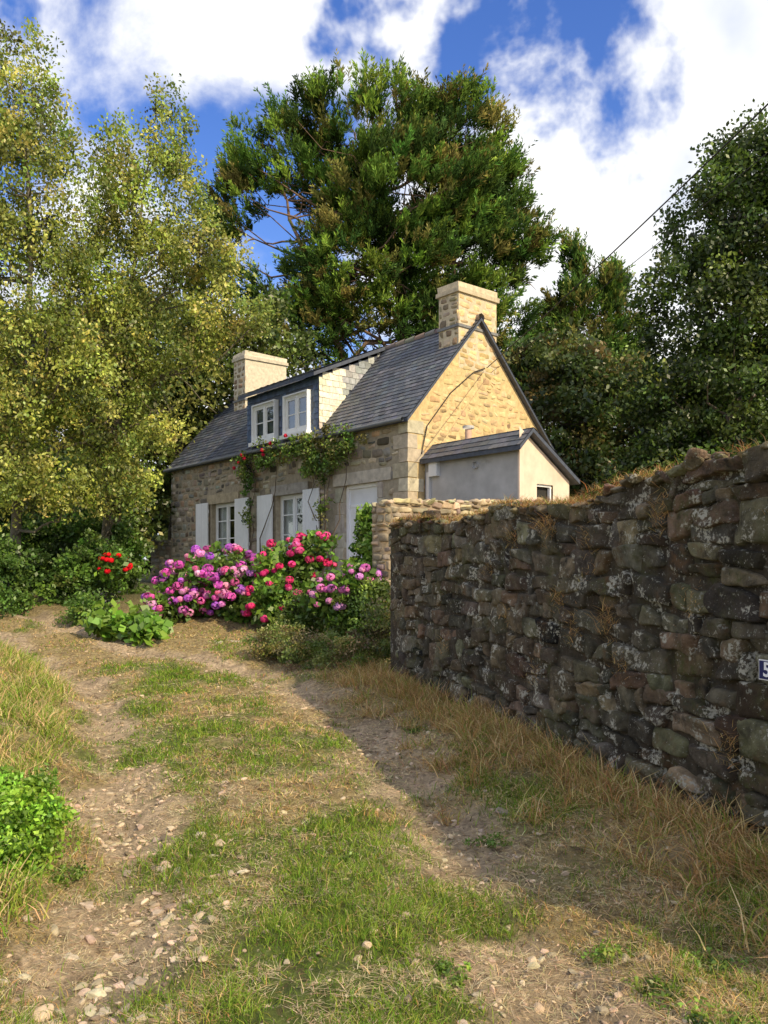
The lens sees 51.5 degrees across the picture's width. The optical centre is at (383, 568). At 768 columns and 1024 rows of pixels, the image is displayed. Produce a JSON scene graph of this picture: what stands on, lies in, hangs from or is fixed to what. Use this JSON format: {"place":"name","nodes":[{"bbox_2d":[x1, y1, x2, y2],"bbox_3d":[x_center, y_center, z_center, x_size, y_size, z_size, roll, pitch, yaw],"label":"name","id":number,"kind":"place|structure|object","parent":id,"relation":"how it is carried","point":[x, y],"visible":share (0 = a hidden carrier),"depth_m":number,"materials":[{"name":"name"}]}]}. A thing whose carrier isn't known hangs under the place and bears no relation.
{"place":"outdoors","nodes":[
{"label":"outdoors","id":0,"kind":"place"},
{"bbox_2d":[0,559,767,1023],"bbox_3d":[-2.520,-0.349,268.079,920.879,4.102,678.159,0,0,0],"label":"ground","id":1,"kind":"structure","parent":0,"point":[46,619],"depth_m":4.25,"materials":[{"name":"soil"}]},
{"bbox_2d":[0,533,52,610],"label":"laurel shrub","id":2,"kind":"object","parent":1,"relation":"on","point":[21,576],"visible":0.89,"depth_m":15.46,"materials":[{"name":"green plant"}]},
{"bbox_2d":[0,762,80,885],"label":"nettle clump","id":3,"kind":"object","parent":1,"relation":"on","point":[30,806],"visible":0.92,"depth_m":4.05,"materials":[{"name":"green plant"}]},
{"bbox_2d":[0,630,83,937],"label":"tall grass bank","id":4,"kind":"structure","parent":1,"relation":"on","point":[41,753],"depth_m":6.60,"materials":[{"name":"green plant"}]},
{"bbox_2d":[0,587,121,627],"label":"verge shrub","id":5,"kind":"object","parent":1,"relation":"on","point":[77,608],"visible":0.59,"depth_m":14.54,"materials":[{"name":"green plant"}]},
{"bbox_2d":[0,17,151,602],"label":"birch tree","id":6,"kind":"object","parent":1,"relation":"on","point":[23,415],"visible":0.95,"depth_m":15.53,"materials":[{"name":"green plant"}]},
{"bbox_2d":[0,500,156,594],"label":"garden hedge","id":7,"kind":"object","parent":1,"relation":"on","point":[67,534],"visible":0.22,"depth_m":17.84,"materials":[{"name":"green plant"}]},
{"bbox_2d":[32,528,134,605],"bbox_3d":[-6.230,0.153,16.550,2.034,1.986,1.588,0,0,0],"label":"laurel shrub","id":8,"kind":"object","parent":1,"relation":"on","point":[74,571],"visible":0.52,"depth_m":16.21,"materials":[{"name":"green plant"}]},
{"bbox_2d":[94,548,133,581],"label":"geranium plant","id":9,"kind":"object","parent":8,"relation":"on","point":[116,564],"visible":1,"depth_m":15.84,"materials":[{"name":"red plant"}]},
{"bbox_2d":[0,309,175,555],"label":"oak tree","id":10,"kind":"object","parent":1,"relation":"on","point":[145,524],"visible":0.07,"depth_m":24.62,"materials":[{"name":"green plant"}]},
{"bbox_2d":[78,597,177,646],"bbox_3d":[-4.238,0.947,13.541,1.890,0.954,1.270,0,0,21],"label":"broad leaf plant","id":11,"kind":"object","parent":1,"relation":"on","point":[146,625],"visible":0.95,"depth_m":13.23,"materials":[{"name":"green plant"}]},
{"bbox_2d":[17,72,280,589],"bbox_3d":[-4.924,-4.936,17.007,5.540,11.298,3.167,0,0,0],"label":"birch tree","id":12,"kind":"object","parent":1,"relation":"on","point":[136,325],"visible":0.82,"depth_m":16.53,"materials":[{"name":"green plant"}]},
{"bbox_2d":[1,269,325,539],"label":"oak tree","id":13,"kind":"object","parent":1,"relation":"on","point":[201,415],"visible":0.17,"depth_m":26.40,"materials":[{"name":"green plant"}]},
{"bbox_2d":[138,540,259,623],"bbox_3d":[-3.195,0.319,14.884,2.648,1.697,1.687,0,0,0],"label":"hydrangea bush","id":14,"kind":"object","parent":1,"relation":"on","point":[193,593],"visible":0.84,"depth_m":14.53,"materials":[{"name":"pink plant"}]},
{"bbox_2d":[239,529,342,630],"bbox_3d":[-1.671,0.226,14.173,1.840,1.884,1.267,0,0,-29],"label":"hydrangea bush","id":15,"kind":"object","parent":1,"relation":"on","point":[279,574],"visible":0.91,"depth_m":13.93,"materials":[{"name":"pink plant"}]},
{"bbox_2d":[242,589,390,671],"bbox_3d":[-0.934,0.899,11.187,2.671,1.295,1.282,0,0,34],"label":"verge shrub","id":16,"kind":"object","parent":1,"relation":"on","point":[375,642],"visible":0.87,"depth_m":10.81,"materials":[{"name":"green plant"}]},
{"bbox_2d":[272,574,390,657],"bbox_3d":[-0.624,0.736,12.259,1.316,1.295,2.666,0,0,-45],"label":"verge shrub","id":17,"kind":"object","parent":1,"relation":"on","point":[375,588],"visible":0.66,"depth_m":11.92,"materials":[{"name":"green plant"}]},
{"bbox_2d":[297,560,381,627],"bbox_3d":[-0.629,0.393,12.096,1.438,1.037,1.117,0,0,0],"label":"hydrangea bush","id":18,"kind":"object","parent":1,"relation":"on","point":[354,576],"visible":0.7,"depth_m":11.92,"materials":[{"name":"pink plant"}]},
{"bbox_2d":[339,502,371,572],"bbox_3d":[-0.232,-0.248,13.523,1.081,1.932,2.730,0,0,-6],"label":"ivy bush","id":19,"kind":"object","parent":1,"relation":"on","point":[362,547],"visible":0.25,"depth_m":14.09,"materials":[{"name":"green plant"}]},
{"bbox_2d":[151,281,579,583],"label":"stone cottage","id":20,"kind":"structure","parent":1,"relation":"on","point":[442,412],"depth_m":18.38,"materials":[{"name":"stone"}]},
{"bbox_2d":[196,389,376,559],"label":"window frames and shutters","id":21,"kind":"structure","parent":20,"relation":"in","point":[360,494],"depth_m":20.38,"materials":[{"name":"white paint"}]},
{"bbox_2d":[126,439,624,570],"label":"distant trees","id":22,"kind":"object","parent":1,"relation":"on","point":[164,531],"depth_m":46.12,"materials":[{"name":"green plant"}]},
{"bbox_2d":[0,641,759,1023],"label":"gravel","id":23,"kind":"structure","parent":1,"relation":"on","point":[96,993],"depth_m":3.65,"materials":[{"name":"beige gravel"}]},
{"bbox_2d":[200,48,567,375],"bbox_3d":[-0.234,-9.774,31.660,14.956,20.864,7.495,0,0,0],"label":"pine tree","id":24,"kind":"object","parent":1,"relation":"on","point":[470,200],"visible":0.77,"depth_m":30.35,"materials":[{"name":"green plant"}]},
{"bbox_2d":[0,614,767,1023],"bbox_3d":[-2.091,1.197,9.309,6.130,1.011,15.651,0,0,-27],"label":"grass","id":25,"kind":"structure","parent":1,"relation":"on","point":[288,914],"depth_m":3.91,"materials":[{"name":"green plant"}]},
{"bbox_2d":[45,725,765,1023],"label":"weed patch","id":26,"kind":"object","parent":1,"relation":"on","point":[79,874],"visible":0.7,"depth_m":3.12,"materials":[{"name":"green plant"}]},
{"bbox_2d":[371,497,542,656],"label":"stones","id":27,"kind":"object","parent":1,"relation":"on","point":[382,513],"visible":0.13,"depth_m":11.98,"materials":[{"name":"stone"}]},
{"bbox_2d":[380,498,533,504],"bbox_3d":[1.319,-1.084,13.111,3.704,0.289,0.604,0,0,-42],"label":"capping","id":28,"kind":"object","parent":27,"relation":"on","point":[433,500],"visible":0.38,"depth_m":12.53,"materials":[{"name":"stone"}]},
{"bbox_2d":[309,656,767,957],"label":"dry grass verge","id":29,"kind":"structure","parent":1,"relation":"on","point":[577,774],"depth_m":5.10,"materials":[{"name":"brown plant"}]},
{"bbox_2d":[388,445,767,840],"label":"stones","id":30,"kind":"object","parent":1,"relation":"on","point":[691,640],"visible":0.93,"depth_m":5.40,"materials":[{"name":"grey stone"}]},
{"bbox_2d":[759,659,767,680],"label":"house number sign","id":31,"kind":"object","parent":30,"relation":"attached to","point":[763,669],"visible":1,"depth_m":4.14,"materials":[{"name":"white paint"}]},
{"bbox_2d":[391,467,767,832],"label":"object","id":32,"kind":"object","parent":1,"relation":"on","point":[643,490],"visible":0.19,"depth_m":5.39,"materials":[{"name":"stone"}]},
{"bbox_2d":[383,430,767,772],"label":"dry wall plants","id":33,"kind":"object","parent":32,"relation":"on","point":[598,489],"visible":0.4,"depth_m":5.88,"materials":[{"name":"brown plant"}]},
{"bbox_2d":[386,441,767,529],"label":"capping stones","id":34,"kind":"object","parent":32,"relation":"on","point":[695,458],"visible":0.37,"depth_m":5.29,"materials":[{"name":"brown stone"}]},
{"bbox_2d":[512,226,657,435],"bbox_3d":[8.445,-7.040,33.827,6.710,15.309,4.948,0,0,0],"label":"pine tree","id":35,"kind":"object","parent":1,"relation":"on","point":[609,298],"visible":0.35,"depth_m":33.35,"materials":[{"name":"green plant"}]},
{"bbox_2d":[501,314,764,500],"bbox_3d":[8.480,-4.036,27.570,11.307,9.366,6.186,0,0,0],"label":"oak tree","id":36,"kind":"object","parent":1,"relation":"on","point":[552,385],"visible":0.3,"depth_m":26.41,"materials":[{"name":"green plant"}]},
{"bbox_2d":[582,98,767,498],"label":"holm oak tree","id":37,"kind":"object","parent":1,"relation":"on","point":[733,348],"visible":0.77,"depth_m":19.30,"materials":[{"name":"green plant"}]},
{"bbox_3d":[6.800,-2.150,-9.900,1.000,8.500,0.280,0,0,0],"label":"utility pole","id":38,"kind":"object","parent":1,"relation":"on","visible":0},
{"bbox_2d":[487,103,767,371],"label":"power cable","id":39,"kind":"object","parent":38,"relation":"attached to","point":[734,136],"visible":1,"depth_m":10.43,"materials":[{"name":"rubber"}]},
{"bbox_2d":[0,0,767,558],"label":"sky","id":40,"kind":"structure","parent":0,"point":[615,96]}
]}

